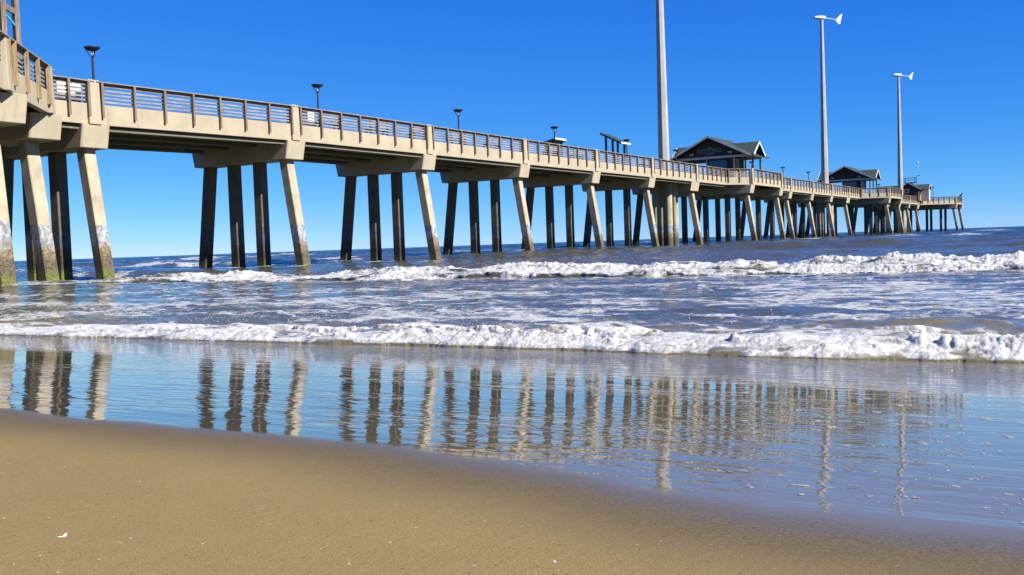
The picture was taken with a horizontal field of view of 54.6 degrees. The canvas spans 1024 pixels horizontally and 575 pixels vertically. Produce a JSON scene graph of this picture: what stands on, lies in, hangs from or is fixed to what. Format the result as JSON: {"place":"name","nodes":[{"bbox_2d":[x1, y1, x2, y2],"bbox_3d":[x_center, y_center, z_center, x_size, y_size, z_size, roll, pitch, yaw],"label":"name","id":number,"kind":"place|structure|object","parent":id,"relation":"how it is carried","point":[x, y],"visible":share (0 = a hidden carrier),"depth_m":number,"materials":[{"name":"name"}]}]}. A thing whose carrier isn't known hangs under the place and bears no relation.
{"place":"outdoors","nodes":[
{"label":"outdoors","id":0,"kind":"place"},
{"bbox_2d":[0,335,1023,574],"bbox_3d":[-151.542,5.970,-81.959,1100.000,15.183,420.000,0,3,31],"label":"sand beach","id":1,"kind":"structure","parent":0,"point":[180,457],"depth_m":2.39,"materials":[{"name":"brown sand"}]},
{"bbox_2d":[0,226,1023,363],"bbox_3d":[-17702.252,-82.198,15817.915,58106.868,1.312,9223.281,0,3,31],"label":"sea water","id":2,"kind":"structure","parent":0,"point":[880,296],"depth_m":15.78,"materials":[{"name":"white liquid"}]},
{"bbox_2d":[0,30,963,284],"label":"fishing pier","id":3,"kind":"structure","parent":2,"relation":"in","point":[38,121],"depth_m":59.66,"materials":[{"name":"concrete"}]},
{"bbox_2d":[0,0,22,74],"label":"timber frame","id":4,"kind":"object","parent":3,"relation":"on","point":[13,9],"visible":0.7,"depth_m":37.84,"materials":[{"name":"wood"}]},
{"bbox_2d":[53,81,80,101],"bbox_3d":[-20.139,-8.771,44.671,0.660,1.040,1.260,0,3,31],"label":"storage box","id":5,"kind":"object","parent":3,"relation":"on","point":[64,83],"visible":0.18,"depth_m":44.31,"materials":[{"name":"white plastic"}]},
{"bbox_2d":[83,46,99,79],"bbox_3d":[-22.000,-10.636,52.163,0.830,4.070,0.830,0,3,31],"label":"lamp post","id":6,"kind":"object","parent":3,"relation":"on","point":[92,49],"visible":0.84,"depth_m":52.03,"materials":[{"name":"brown metal"}]},
{"bbox_2d":[302,111,314,125],"bbox_3d":[-12.049,-9.870,58.375,0.660,1.040,0.610,0,3,31],"label":"storage box","id":7,"kind":"object","parent":3,"relation":"on","point":[308,118],"visible":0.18,"depth_m":58.11,"materials":[{"name":"white plastic"}]},
{"bbox_2d":[311,84,322,126],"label":"lamp post","id":8,"kind":"object","parent":3,"relation":"on","point":[318,86],"visible":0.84,"depth_m":67.07,"materials":[{"name":"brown metal"}]},
{"bbox_2d":[314,113,339,128],"bbox_3d":[-11.111,-9.934,59.620,0.510,0.990,2.100,0,3,31],"label":"deck bench","id":9,"kind":"object","parent":3,"relation":"on","point":[329,119],"visible":0.4,"depth_m":59.65,"materials":[{"name":"grey metal"}]},
{"bbox_2d":[365,121,389,134],"bbox_3d":[-8.674,-10.202,63.746,0.510,0.990,2.100,0,3,31],"label":"deck bench","id":10,"kind":"object","parent":3,"relation":"on","point":[375,125],"visible":0.38,"depth_m":63.64,"materials":[{"name":"grey metal"}]},
{"bbox_2d":[407,127,421,138],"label":"deck bench","id":11,"kind":"object","parent":3,"relation":"on","point":[414,132],"visible":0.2,"depth_m":66.91,"materials":[{"name":"grey metal"}]},
{"bbox_2d":[453,109,462,143],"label":"lamp post","id":12,"kind":"object","parent":3,"relation":"on","point":[457,110],"visible":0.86,"depth_m":81.85,"materials":[{"name":"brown metal"}]},
{"bbox_2d":[449,132,466,144],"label":"deck bench","id":13,"kind":"object","parent":3,"relation":"on","point":[457,136],"visible":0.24,"depth_m":71.43,"materials":[{"name":"grey metal"}]},
{"bbox_2d":[542,145,557,155],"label":"deck bench","id":14,"kind":"object","parent":3,"relation":"on","point":[552,149],"visible":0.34,"depth_m":83.89,"materials":[{"name":"grey wood"}]},
{"bbox_2d":[550,126,557,155],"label":"lamp post","id":15,"kind":"object","parent":3,"relation":"on","point":[554,128],"visible":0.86,"depth_m":96.33,"materials":[{"name":"brown metal"}]},
{"bbox_2d":[544,137,565,156],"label":"picnic shelter","id":16,"kind":"object","parent":3,"relation":"on","point":[555,140],"visible":0.33,"depth_m":94.38,"materials":[{"name":"grey"}]},
{"bbox_2d":[600,133,630,164],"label":"picnic shelter","id":17,"kind":"object","parent":3,"relation":"on","point":[615,139],"visible":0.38,"depth_m":99.92,"materials":[{"name":"grey"}]},
{"bbox_2d":[623,139,629,164],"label":"lamp post","id":18,"kind":"object","parent":3,"relation":"on","point":[626,140],"visible":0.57,"depth_m":111.21,"materials":[{"name":"brown metal"}]},
{"bbox_2d":[652,0,678,245],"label":"wind turbine","id":19,"kind":"object","parent":3,"relation":"on","point":[665,204],"visible":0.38,"depth_m":110.56,"materials":[{"name":"grey paint"}]},
{"bbox_2d":[670,136,768,177],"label":"pier hut","id":20,"kind":"object","parent":3,"relation":"on","point":[715,152],"visible":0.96,"depth_m":125.86,"materials":[{"name":"grey wood"}]},
{"bbox_2d":[813,14,841,236],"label":"wind turbine","id":21,"kind":"object","parent":3,"relation":"on","point":[824,179],"visible":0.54,"depth_m":176.18,"materials":[{"name":"grey paint"}]},
{"bbox_2d":[817,166,881,192],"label":"pier hut","id":22,"kind":"object","parent":3,"relation":"on","point":[849,176],"visible":0.73,"depth_m":191.16,"materials":[{"name":"grey wood"}]},
{"bbox_2d":[892,72,913,232],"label":"wind turbine","id":23,"kind":"object","parent":3,"relation":"attached to","point":[900,174],"visible":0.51,"depth_m":243.96,"materials":[{"name":"grey paint"}]},
{"bbox_2d":[877,162,931,200],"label":"lookout house","id":24,"kind":"structure","parent":3,"relation":"on","point":[921,192],"depth_m":249.47,"materials":[{"name":"brown"}]},
{"bbox_2d":[44,255,1015,328],"bbox_3d":[-3.887,-0.142,19.541,27.086,0.244,15.903,0,3,31],"label":"sea spray","id":25,"kind":"object","parent":2,"relation":"on","point":[462,308],"visible":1,"depth_m":9.67,"materials":[{"name":"white liquid"}]},
{"bbox_2d":[6,0,1023,260],"label":"sky","id":26,"kind":"structure","parent":0,"point":[738,71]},
{"bbox_2d":[103,393,1023,522],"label":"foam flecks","id":27,"kind":"object","parent":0,"point":[901,488],"visible":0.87,"depth_m":2.60,"materials":[{"name":"white"}]}
]}

